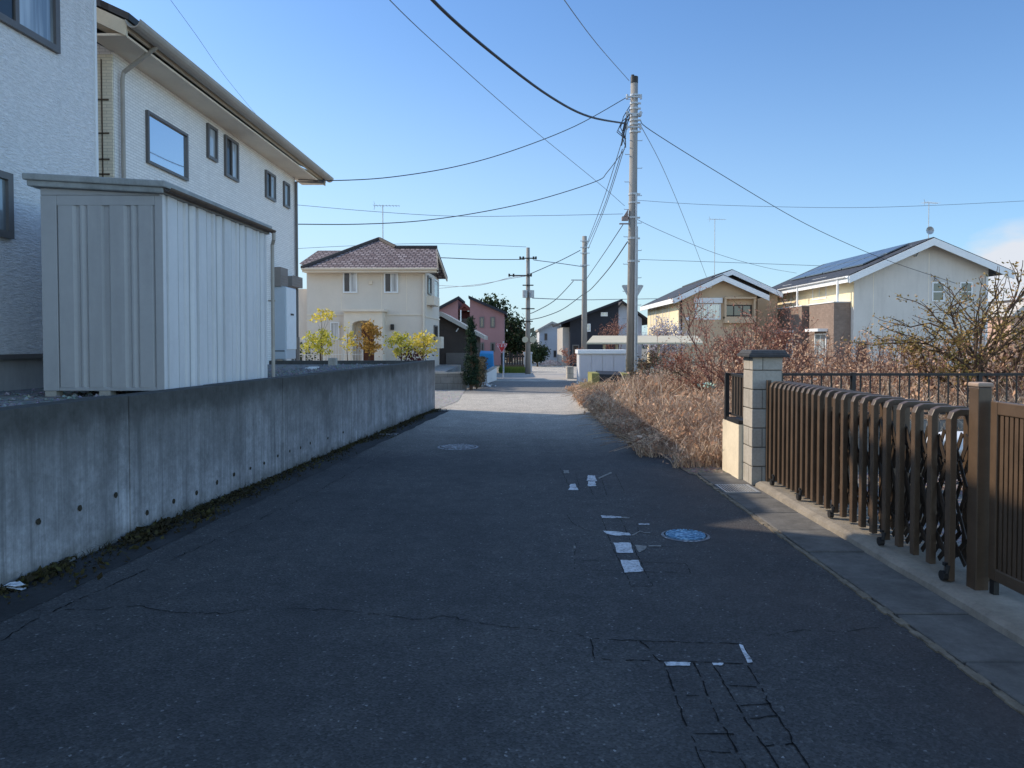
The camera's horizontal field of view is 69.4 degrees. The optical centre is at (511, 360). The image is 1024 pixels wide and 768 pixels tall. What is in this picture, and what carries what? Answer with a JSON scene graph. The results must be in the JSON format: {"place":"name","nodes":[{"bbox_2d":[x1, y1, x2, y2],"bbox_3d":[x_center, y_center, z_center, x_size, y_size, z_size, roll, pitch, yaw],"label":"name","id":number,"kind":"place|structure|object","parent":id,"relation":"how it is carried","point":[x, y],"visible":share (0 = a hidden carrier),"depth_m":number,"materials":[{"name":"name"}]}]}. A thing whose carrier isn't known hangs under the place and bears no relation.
{"place":"outdoors","nodes":[
{"label":"outdoors","id":0,"kind":"place"},
{"bbox_2d":[0,364,374,405],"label":"raised yard","id":1,"kind":"structure","parent":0,"point":[5,400],"depth_m":7.23,"materials":[{"name":"gravel"}]},
{"bbox_2d":[0,0,98,390],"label":"white house","id":2,"kind":"structure","parent":1,"relation":"on","point":[48,93],"depth_m":7.78,"materials":[{"name":"paint"}]},
{"bbox_2d":[0,170,14,238],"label":"window","id":3,"kind":"structure","parent":2,"relation":"in","point":[6,179],"depth_m":7.37,"materials":[{"name":"brown metal"}]},
{"bbox_2d":[0,0,60,53],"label":"window","id":4,"kind":"structure","parent":2,"relation":"in","point":[37,20],"depth_m":7.79,"materials":[{"name":"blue glass"}]},
{"bbox_2d":[22,173,275,396],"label":"storage shed","id":5,"kind":"structure","parent":1,"relation":"on","point":[150,285],"depth_m":6.62,"materials":[{"name":"grey paint"}]},
{"bbox_2d":[0,363,387,406],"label":"gravel stones","id":6,"kind":"object","parent":1,"relation":"on","point":[74,394],"visible":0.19,"depth_m":9.93,"materials":[{"name":"gravel"}]},
{"bbox_2d":[96,0,333,364],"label":"white house","id":7,"kind":"structure","parent":1,"relation":"on","point":[169,112],"depth_m":12.03,"materials":[{"name":"tile"}]},
{"bbox_2d":[145,110,188,180],"bbox_3d":[-5.341,-3.304,11.470,0.065,0.765,1.287,0,2,1],"label":"window","id":8,"kind":"structure","parent":7,"relation":"in","point":[167,146],"depth_m":11.44,"materials":[{"name":"blue glass"}]},
{"bbox_2d":[206,123,218,162],"bbox_3d":[-5.306,-3.845,13.071,0.065,0.593,0.402,0,2,1],"label":"window","id":9,"kind":"structure","parent":7,"relation":"in","point":[211,132],"depth_m":13.06,"materials":[{"name":"glass"}]},
{"bbox_2d":[224,134,238,182],"bbox_3d":[-5.288,-3.798,13.926,0.065,0.753,0.616,0,2,1],"label":"window","id":10,"kind":"structure","parent":7,"relation":"in","point":[231,147],"depth_m":13.90,"materials":[{"name":"glass"}]},
{"bbox_2d":[265,170,275,201],"bbox_3d":[-5.244,-3.783,16.036,0.065,0.580,0.604,0,2,1],"label":"window","id":11,"kind":"structure","parent":7,"relation":"in","point":[270,179],"depth_m":16.01,"materials":[{"name":"glass"}]},
{"bbox_2d":[274,286,295,360],"bbox_3d":[-5.075,-0.784,16.557,0.310,1.700,0.757,0,2,0],"label":"water heater","id":12,"kind":"object","parent":7,"relation":"attached to","point":[285,323],"visible":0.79,"depth_m":16.20,"materials":[{"name":"white metal"}]},
{"bbox_2d":[283,181,290,208],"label":"window","id":13,"kind":"structure","parent":7,"relation":"in","point":[286,186],"depth_m":17.12,"materials":[{"name":"glass"}]},
{"bbox_2d":[0,410,449,621],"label":"verge","id":14,"kind":"structure","parent":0,"point":[38,595],"depth_m":5.32,"materials":[{"name":"soil"}]},
{"bbox_2d":[0,408,446,603],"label":"moss litter","id":15,"kind":"object","parent":14,"relation":"on","point":[141,534],"visible":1,"depth_m":6.01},
{"bbox_2d":[4,581,25,589],"bbox_3d":[-3.004,1.357,4.464,0.139,0.041,0.100,0,2,0],"label":"paper scrap","id":16,"kind":"object","parent":15,"relation":"on","point":[13,585],"visible":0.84,"depth_m":4.45,"materials":[{"name":"white paper"}]},
{"bbox_2d":[298,203,447,365],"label":"cream house","id":17,"kind":"structure","parent":0,"point":[388,287],"depth_m":26.96,"materials":[{"name":"paint"}]},
{"bbox_2d":[330,322,339,339],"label":"window","id":18,"kind":"structure","parent":17,"relation":"in","point":[334,326],"depth_m":26.96,"materials":[{"name":"glass"}]},
{"bbox_2d":[343,273,356,292],"bbox_3d":[-5.892,-2.849,26.922,0.518,0.765,0.065,0,2,0],"label":"window","id":19,"kind":"structure","parent":17,"relation":"in","point":[349,279],"depth_m":26.92,"materials":[{"name":"glass"}]},
{"bbox_2d":[361,325,373,360],"bbox_3d":[-5.232,-0.506,26.961,0.498,1.601,0.090,0,2,0],"label":"door","id":20,"kind":"structure","parent":17,"relation":"in","point":[365,355],"depth_m":26.95,"materials":[{"name":"brown wood"}]},
{"bbox_2d":[384,273,397,292],"bbox_3d":[-4.401,-2.839,26.922,0.518,0.744,0.065,0,2,0],"label":"window","id":21,"kind":"structure","parent":17,"relation":"in","point":[390,279],"depth_m":26.92,"materials":[{"name":"glass"}]},
{"bbox_2d":[427,275,431,294],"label":"window","id":22,"kind":"structure","parent":17,"relation":"in","point":[429,279],"depth_m":27.92,"materials":[{"name":"glass"}]},
{"bbox_2d":[433,278,438,297],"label":"window","id":23,"kind":"structure","parent":17,"relation":"in","point":[436,283],"depth_m":29.91,"materials":[{"name":"glass"}]},
{"bbox_2d":[298,243,521,248],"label":"overhead cable","id":24,"kind":"object","parent":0,"point":[424,243],"visible":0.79,"depth_m":44.82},
{"bbox_2d":[435,364,460,371],"bbox_3d":[-8.600,0.486,29.573,12.800,0.520,12.900,0,2,0],"label":"house plot","id":25,"kind":"object","parent":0,"point":[448,368],"depth_m":28.80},
{"bbox_2d":[300,328,339,360],"bbox_3d":[-6.142,-0.315,23.666,1.180,1.492,1.402,-1,2,-42],"label":"garden tree","id":26,"kind":"object","parent":25,"relation":"on","point":[324,336],"visible":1,"depth_m":23.46,"materials":[{"name":"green plant"}]},
{"bbox_2d":[309,308,335,360],"bbox_3d":[-6.045,-0.645,23.680,0.785,2.150,1.032,-1,2,-36],"label":"garden tree","id":27,"kind":"object","parent":25,"relation":"on","point":[327,313],"visible":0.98,"depth_m":23.56,"materials":[{"name":"yellow plant"}]},
{"bbox_2d":[300,337,362,360],"bbox_3d":[-6.273,-0.211,24.603,2.642,1.134,0.060,0,2,0],"label":"garden fence","id":28,"kind":"object","parent":25,"relation":"on","point":[342,354],"visible":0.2,"depth_m":24.58,"materials":[{"name":"white metal"}]},
{"bbox_2d":[339,322,357,360],"bbox_3d":[-5.168,-0.408,23.649,0.771,1.679,0.656,1,2,39],"label":"garden tree","id":29,"kind":"object","parent":25,"relation":"on","point":[352,344],"visible":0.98,"depth_m":23.61,"materials":[{"name":"yellow plant"}]},
{"bbox_2d":[356,319,383,360],"bbox_3d":[-4.530,-0.455,23.585,0.932,1.777,0.925,-1,2,-25],"label":"garden tree","id":30,"kind":"object","parent":25,"relation":"on","point":[370,328],"visible":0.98,"depth_m":23.52,"materials":[{"name":"orange plant"}]},
{"bbox_2d":[383,331,417,360],"bbox_3d":[-3.548,-0.253,23.585,1.111,1.373,1.105,1,2,34],"label":"garden tree","id":31,"kind":"object","parent":25,"relation":"on","point":[399,343],"visible":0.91,"depth_m":23.48,"materials":[{"name":"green plant"}]},
{"bbox_2d":[390,343,433,360],"bbox_3d":[-3.163,-0.046,23.498,1.211,1.141,1.178,-1,2,-24],"label":"garden shrub","id":32,"kind":"object","parent":25,"relation":"on","point":[413,359],"visible":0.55,"depth_m":23.32,"materials":[{"name":"green plant"}]},
{"bbox_2d":[407,329,438,360],"bbox_3d":[-2.855,-0.285,23.662,1.031,1.433,1.176,0,2,17],"label":"garden tree","id":33,"kind":"object","parent":25,"relation":"on","point":[430,340],"visible":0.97,"depth_m":23.52,"materials":[{"name":"yellow plant"}]},
{"bbox_2d":[435,390,464,408],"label":"gravel lot","id":34,"kind":"structure","parent":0,"point":[443,398],"depth_m":19.68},
{"bbox_2d":[439,295,506,364],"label":"pink house","id":35,"kind":"structure","parent":0,"point":[489,320],"depth_m":46.95,"materials":[{"name":"paint"}]},
{"bbox_2d":[0,360,1023,767],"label":"road","id":36,"kind":"structure","parent":0,"point":[418,528],"depth_m":3.72,"materials":[{"name":"asphalt"}]},
{"bbox_2d":[1,449,878,767],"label":"road crack","id":37,"kind":"object","parent":36,"relation":"on","point":[727,733],"visible":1,"depth_m":3.37,"materials":[{"name":"asphalt"}]},
{"bbox_2d":[438,444,477,449],"bbox_3d":[-0.766,1.218,10.487,0.582,0.016,0.582,0,2,0],"label":"manhole cover","id":38,"kind":"object","parent":36,"relation":"on","point":[457,446],"visible":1,"depth_m":10.44,"materials":[{"name":"grey metal"}]},
{"bbox_2d":[473,356,491,388],"bbox_3d":[-1.126,0.356,25.219,0.791,1.000,4.264,0,2,0],"label":"hedge","id":39,"kind":"object","parent":36,"relation":"on","point":[483,363],"visible":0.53,"depth_m":24.07,"materials":[{"name":"brown plant"}]},
{"bbox_2d":[484,366,496,382],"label":"white wall","id":40,"kind":"structure","parent":36,"relation":"on","point":[491,372],"depth_m":27.45,"materials":[{"name":"grey concrete"}]},
{"bbox_2d":[497,366,524,372],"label":"verge grass","id":41,"kind":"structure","parent":36,"relation":"on","point":[509,369],"depth_m":35.07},
{"bbox_2d":[499,352,524,367],"bbox_3d":[0.000,0.063,36.164,1.218,1.022,0.300,0,2,0],"label":"fence","id":42,"kind":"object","parent":36,"relation":"on","point":[512,365],"depth_m":36.13,"materials":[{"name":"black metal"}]},
{"bbox_2d":[571,236,589,349],"bbox_3d":[3.312,-2.689,35.942,0.890,6.695,0.300,0,2,0],"label":"utility pole","id":43,"kind":"object","parent":36,"relation":"on","point":[584,301],"visible":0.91,"depth_m":35.83,"materials":[{"name":"concrete"}]},
{"bbox_2d":[552,299,622,366],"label":"dark house","id":44,"kind":"structure","parent":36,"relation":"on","point":[569,333],"depth_m":43.97,"materials":[{"name":"black metal"}]},
{"bbox_2d":[563,470,660,551],"bbox_3d":[0.791,1.315,6.920,0.692,0.001,3.359,0,2,0],"label":"worn marking","id":45,"kind":"object","parent":36,"relation":"on","point":[639,548],"visible":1,"depth_m":5.42,"materials":[{"name":"paint"}]},
{"bbox_2d":[568,475,751,665],"bbox_3d":[0.879,1.343,5.844,0.514,0.001,4.862,0,2,-2],"label":"road marking","id":46,"kind":"object","parent":36,"relation":"on","point":[629,565],"visible":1,"depth_m":5.25,"materials":[{"name":"paint"}]},
{"bbox_2d":[661,529,709,541],"bbox_3d":[1.338,1.343,5.704,0.370,0.016,0.370,0,2,0],"label":"manhole cover","id":47,"kind":"object","parent":36,"relation":"on","point":[686,535],"visible":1,"depth_m":5.67,"materials":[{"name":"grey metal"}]},
{"bbox_2d":[693,472,1023,715],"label":"gutter edge","id":48,"kind":"object","parent":36,"relation":"on","point":[1012,703],"visible":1,"depth_m":3.92,"materials":[{"name":"concrete"}]},
{"bbox_2d":[535,321,560,359],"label":"pale house","id":49,"kind":"structure","parent":0,"point":[546,336],"depth_m":57.97,"materials":[{"name":"paint"}]},
{"bbox_2d":[538,359,560,365],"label":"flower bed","id":50,"kind":"object","parent":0,"point":[551,362],"visible":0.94,"depth_m":45.67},
{"bbox_2d":[102,0,1023,341],"label":"sky","id":51,"kind":"structure","parent":0,"point":[884,105],"materials":[{"name":"blue"}]},
{"bbox_2d":[566,366,573,378],"bbox_3d":[2.342,0.473,29.973,0.254,0.485,0.700,0,2,0],"label":"planter","id":52,"kind":"object","parent":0,"point":[569,372],"visible":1,"depth_m":29.62,"materials":[{"name":"grey concrete"}]},
{"bbox_2d":[497,373,663,378],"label":"cross street","id":53,"kind":"structure","parent":0,"point":[534,376],"depth_m":31.47,"materials":[{"name":"asphalt"}]},
{"bbox_2d":[439,311,487,375],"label":"garage","id":54,"kind":"structure","parent":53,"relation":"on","point":[452,330],"depth_m":31.98,"materials":[{"name":"brown metal"}]},
{"bbox_2d":[480,351,493,368],"bbox_3d":[-1.011,0.170,29.404,0.604,1.120,1.059,0,2,0],"label":"covered bin","id":55,"kind":"object","parent":53,"relation":"on","point":[490,356],"visible":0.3,"depth_m":28.93,"materials":[{"name":"plastic"}]},
{"bbox_2d":[496,341,506,377],"bbox_3d":[-0.415,-0.036,30.045,0.462,1.500,0.092,0,2,0],"label":"stop sign","id":56,"kind":"object","parent":53,"relation":"on","point":[501,346],"visible":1,"depth_m":30.00,"materials":[{"name":"red metal"}]},
{"bbox_2d":[508,247,536,373],"bbox_3d":[0.482,-2.232,33.860,1.303,5.889,0.446,0,2,0],"label":"utility pole","id":57,"kind":"object","parent":53,"relation":"on","point":[527,293],"visible":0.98,"depth_m":33.85,"materials":[{"name":"concrete"}]},
{"bbox_2d":[559,347,583,367],"bbox_3d":[2.598,-0.158,31.165,1.435,1.106,0.982,0,2,0],"label":"bare shrub","id":58,"kind":"object","parent":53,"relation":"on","point":[569,357],"visible":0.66,"depth_m":31.10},
{"bbox_2d":[638,315,686,371],"bbox_3d":[6.745,-0.719,33.407,2.852,2.714,2.203,1,2,25],"label":"bare shrub","id":59,"kind":"object","parent":53,"relation":"on","point":[666,333],"visible":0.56,"depth_m":32.98,"materials":[{"name":"plant"}]},
{"bbox_2d":[660,446,726,473],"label":"field ground","id":60,"kind":"structure","parent":0,"point":[704,469],"depth_m":8.68,"materials":[{"name":"soil"}]},
{"bbox_2d":[588,371,628,383],"bbox_3d":[2.914,0.625,22.424,1.112,0.617,1.200,0,2,0],"label":"refuse bay","id":61,"kind":"object","parent":60,"relation":"on","point":[606,375],"visible":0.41,"depth_m":21.96,"materials":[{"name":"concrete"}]},
{"bbox_2d":[617,74,642,379],"bbox_3d":[3.601,-3.881,22.783,0.816,9.768,0.357,0,2,0],"label":"utility pole","id":62,"kind":"object","parent":60,"relation":"on","point":[632,301],"visible":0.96,"depth_m":22.68,"materials":[{"name":"concrete"}]},
{"bbox_2d":[301,205,607,216],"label":"overhead cable","id":63,"kind":"object","parent":62,"relation":"attached to","point":[459,216],"visible":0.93,"depth_m":43.68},
{"bbox_2d":[298,98,624,180],"bbox_3d":[-0.866,-6.192,20.255,9.925,3.573,0.190,-1,2,-30],"label":"overhead cable","id":64,"kind":"object","parent":62,"relation":"attached to","point":[458,165],"visible":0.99,"depth_m":19.87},
{"bbox_2d":[298,149,624,224],"bbox_3d":[-0.797,-4.880,20.139,9.910,3.080,0.237,-1,2,-30],"label":"overhead cable","id":65,"kind":"object","parent":62,"relation":"attached to","point":[464,214],"visible":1,"depth_m":19.86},
{"bbox_2d":[389,0,624,205],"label":"overhead cable","id":66,"kind":"object","parent":62,"relation":"attached to","point":[483,86],"visible":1,"depth_m":13.93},
{"bbox_2d":[430,0,625,123],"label":"overhead cable","id":67,"kind":"object","parent":62,"relation":"attached to","point":[450,17],"visible":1,"depth_m":12.40,"materials":[{"name":"rubber"}]},
{"bbox_2d":[564,0,627,78],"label":"overhead cable","id":68,"kind":"object","parent":62,"relation":"attached to","point":[591,36],"visible":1,"depth_m":16.32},
{"bbox_2d":[642,128,706,276],"bbox_3d":[7.404,-5.908,32.016,0.071,2.962,19.942,1,2,20],"label":"overhead cable","id":69,"kind":"object","parent":62,"relation":"attached to","point":[673,192],"visible":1,"depth_m":28.74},
{"bbox_2d":[640,120,953,282],"bbox_3d":[12.214,-5.552,29.743,21.864,3.963,1.602,-1,2,-37],"label":"overhead cable","id":70,"kind":"object","parent":62,"relation":"attached to","point":[776,207],"visible":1,"depth_m":28.57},
{"bbox_2d":[638,200,1016,207],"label":"overhead cable","id":71,"kind":"object","parent":62,"relation":"attached to","point":[829,207],"visible":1,"depth_m":44.76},
{"bbox_2d":[624,346,675,380],"bbox_3d":[3.952,0.283,20.605,1.722,1.387,1.321,0,2,17],"label":"bare shrub","id":72,"kind":"object","parent":60,"relation":"on","point":[651,359],"visible":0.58,"depth_m":20.58,"materials":[{"name":"brown plant"}]},
{"bbox_2d":[653,283,844,393],"bbox_3d":[4.482,-0.208,14.335,3.394,2.704,2.704,1,2,39],"label":"bare shrub","id":73,"kind":"object","parent":60,"relation":"on","point":[736,346],"visible":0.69,"depth_m":14.46,"materials":[{"name":"plant"}]},
{"bbox_2d":[557,359,1023,467],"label":"dry brush","id":74,"kind":"object","parent":60,"relation":"on","point":[636,391],"visible":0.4,"depth_m":11.56,"materials":[{"name":"brown plant"}]},
{"bbox_2d":[656,318,1023,416],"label":"weed stalks","id":75,"kind":"object","parent":60,"relation":"on","point":[879,367],"visible":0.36,"depth_m":11.76,"materials":[{"name":"plant"}]},
{"bbox_2d":[655,313,1023,402],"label":"weed heads","id":76,"kind":"object","parent":75,"relation":"attached to","point":[859,363],"visible":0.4,"depth_m":11.34,"materials":[{"name":"plant"}]},
{"bbox_2d":[722,419,962,478],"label":"boundary wall","id":77,"kind":"structure","parent":60,"relation":"on","point":[732,457],"depth_m":8.28,"materials":[{"name":"concrete"}]},
{"bbox_2d":[726,373,743,424],"bbox_3d":[2.515,0.416,8.221,0.140,0.533,0.495,0,2,0],"label":"railing","id":78,"kind":"object","parent":77,"relation":"on","point":[737,388],"visible":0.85,"depth_m":8.20,"materials":[{"name":"black metal"}]},
{"bbox_2d":[724,373,1023,419],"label":"railing","id":79,"kind":"object","parent":77,"relation":"on","point":[979,377],"visible":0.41,"depth_m":8.48,"materials":[{"name":"black metal"}]},
{"bbox_2d":[844,290,1023,416],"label":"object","id":80,"kind":"object","parent":60,"relation":"on","point":[957,341],"visible":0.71,"depth_m":9.87,"materials":[{"name":"brown plant"}]},
{"bbox_2d":[873,258,1023,402],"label":"tree","id":81,"kind":"object","parent":60,"relation":"on","point":[976,331],"visible":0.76,"depth_m":10.53,"materials":[{"name":"brown plant"}]},
{"bbox_2d":[922,275,1023,389],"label":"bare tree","id":82,"kind":"object","parent":60,"relation":"on","point":[1008,358],"visible":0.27,"depth_m":11.34,"materials":[{"name":"brown plant"}]},
{"bbox_2d":[638,259,818,265],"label":"overhead cable","id":83,"kind":"object","parent":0,"point":[730,262],"visible":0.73,"depth_m":49.83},
{"bbox_2d":[467,343,1023,485],"bbox_3d":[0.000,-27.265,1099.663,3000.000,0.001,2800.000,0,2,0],"label":"ground","id":84,"kind":"structure","parent":0,"point":[645,357],"depth_m":51.06,"materials":[{"name":"soil"}]},
{"bbox_2d":[0,360,434,585],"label":"concrete retaining wall","id":85,"kind":"structure","parent":84,"relation":"on","point":[80,476],"depth_m":6.08,"materials":[{"name":"concrete"}]},
{"bbox_2d":[435,372,466,389],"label":"block wall","id":86,"kind":"structure","parent":84,"relation":"on","point":[448,380],"depth_m":22.88,"materials":[{"name":"concrete"}]},
{"bbox_2d":[460,316,481,389],"bbox_3d":[-1.247,-0.216,22.688,0.680,2.347,0.660,1,2,22],"label":"conifer","id":87,"kind":"object","parent":84,"relation":"on","point":[472,370],"visible":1,"depth_m":22.63,"materials":[{"name":"green plant"}]},
{"bbox_2d":[472,293,517,326],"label":"evergreen tree","id":88,"kind":"object","parent":84,"relation":"on","point":[494,303],"visible":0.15,"depth_m":57.79,"materials":[{"name":"green plant"}]},
{"bbox_2d":[499,306,539,361],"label":"evergreen tree","id":89,"kind":"object","parent":84,"relation":"on","point":[514,334],"visible":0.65,"depth_m":54.38,"materials":[{"name":"green plant"}]},
{"bbox_2d":[523,340,550,366],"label":"round bush","id":90,"kind":"object","parent":84,"relation":"on","point":[539,353],"visible":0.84,"depth_m":43.71,"materials":[{"name":"green plant"}]},
{"bbox_2d":[575,350,625,383],"bbox_3d":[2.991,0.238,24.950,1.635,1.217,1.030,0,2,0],"label":"carport","id":91,"kind":"object","parent":84,"relation":"on","point":[598,360],"visible":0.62,"depth_m":24.49,"materials":[{"name":"paint"}]},
{"bbox_2d":[598,314,626,349],"bbox_3d":[4.980,-0.883,36.048,1.972,2.896,1.834,-1,2,-44],"label":"bare shrub","id":92,"kind":"object","parent":84,"relation":"on","point":[616,330],"visible":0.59,"depth_m":35.98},
{"bbox_2d":[618,301,647,357],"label":"grey house","id":93,"kind":"structure","parent":84,"relation":"on","point":[642,319],"depth_m":55.95,"materials":[{"name":"paint"}]},
{"bbox_2d":[587,336,702,372],"bbox_3d":[5.173,-0.110,28.757,4.904,1.755,3.500,0,2,0],"label":"carport","id":94,"kind":"object","parent":84,"relation":"on","point":[620,339],"visible":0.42,"depth_m":27.94,"materials":[{"name":"metal"}]},
{"bbox_2d":[640,217,782,366],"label":"tan house","id":95,"kind":"structure","parent":84,"relation":"on","point":[723,289],"depth_m":41.97,"materials":[{"name":"paint"}]},
{"bbox_2d":[695,304,720,319],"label":"window","id":96,"kind":"structure","parent":95,"relation":"in","point":[715,307],"depth_m":41.92,"materials":[{"name":"glass"}]},
{"bbox_2d":[727,305,751,315],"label":"window","id":97,"kind":"structure","parent":95,"relation":"in","point":[732,310],"depth_m":41.92,"materials":[{"name":"grey glass"}]},
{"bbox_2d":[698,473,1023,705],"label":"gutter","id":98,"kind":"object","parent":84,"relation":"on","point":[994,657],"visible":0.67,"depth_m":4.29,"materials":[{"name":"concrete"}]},
{"bbox_2d":[715,484,760,492],"bbox_3d":[2.270,1.294,7.456,0.340,0.022,0.400,0,2,0],"label":"drain grate","id":99,"kind":"object","parent":98,"relation":"on","point":[721,487],"visible":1,"depth_m":7.44,"materials":[{"name":"metal"}]},
{"bbox_2d":[987,302,1023,359],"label":"distant house","id":100,"kind":"structure","parent":84,"relation":"on","point":[1021,308],"depth_m":60.27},
{"bbox_2d":[737,350,789,484],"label":"gate pillar","id":101,"kind":"structure","parent":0,"point":[761,367],"depth_m":7.67,"materials":[{"name":"grey concrete"}]},
{"bbox_2d":[755,481,1023,646],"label":"pavement","id":102,"kind":"structure","parent":0,"point":[1002,612],"depth_m":4.73,"materials":[{"name":"concrete"}]},
{"bbox_2d":[765,380,968,580],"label":"accordion gate","id":103,"kind":"structure","parent":102,"relation":"on","point":[815,452],"depth_m":5.37,"materials":[{"name":"brown metal"}]},
{"bbox_2d":[966,382,993,589],"bbox_3d":[2.725,0.741,4.316,0.092,1.232,0.102,0,2,0],"label":"gate post","id":104,"kind":"object","parent":102,"relation":"on","point":[980,400],"visible":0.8,"depth_m":4.28,"materials":[{"name":"brown metal"}]},
{"bbox_2d":[988,401,1023,594],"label":"slatted gate panel","id":105,"kind":"structure","parent":102,"relation":"on","point":[1006,534],"depth_m":4.10,"materials":[{"name":"brown metal"}]},
{"bbox_2d":[772,200,1014,371],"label":"pale grey house","id":106,"kind":"structure","parent":0,"point":[850,297],"depth_m":35.95,"materials":[{"name":"paint"}]},
{"bbox_2d":[814,333,826,365],"bbox_3d":[15.764,-0.515,37.799,0.065,1.750,1.400,0,2,0],"label":"window","id":107,"kind":"structure","parent":106,"relation":"in","point":[820,336],"depth_m":37.68,"materials":[{"name":"glass"}]},
{"bbox_2d":[932,282,944,301],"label":"window","id":108,"kind":"structure","parent":106,"relation":"in","point":[937,293],"depth_m":35.91,"materials":[{"name":"glass"}]},
{"bbox_2d":[959,282,972,301],"bbox_3d":[22.045,-3.344,35.912,0.608,0.938,0.065,0,2,0],"label":"window","id":109,"kind":"structure","parent":106,"relation":"in","point":[962,284],"depth_m":35.90,"materials":[{"name":"glass"}]},
{"bbox_2d":[858,472,961,545],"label":"yard ground","id":110,"kind":"structure","parent":0,"point":[959,541],"depth_m":6.94,"materials":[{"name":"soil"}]},
{"bbox_3d":[4.349,1.112,7.232,0.822,0.338,0.523,0,2,0],"label":"wire rack","id":111,"kind":"object","parent":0,"visible":0},
{"bbox_2d":[926,431,962,455],"bbox_3d":[4.371,0.818,7.231,0.820,0.242,0.469,0,2,0],"label":"plastic bundle","id":112,"kind":"object","parent":111,"relation":"on","point":[961,446],"visible":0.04,"depth_m":7.06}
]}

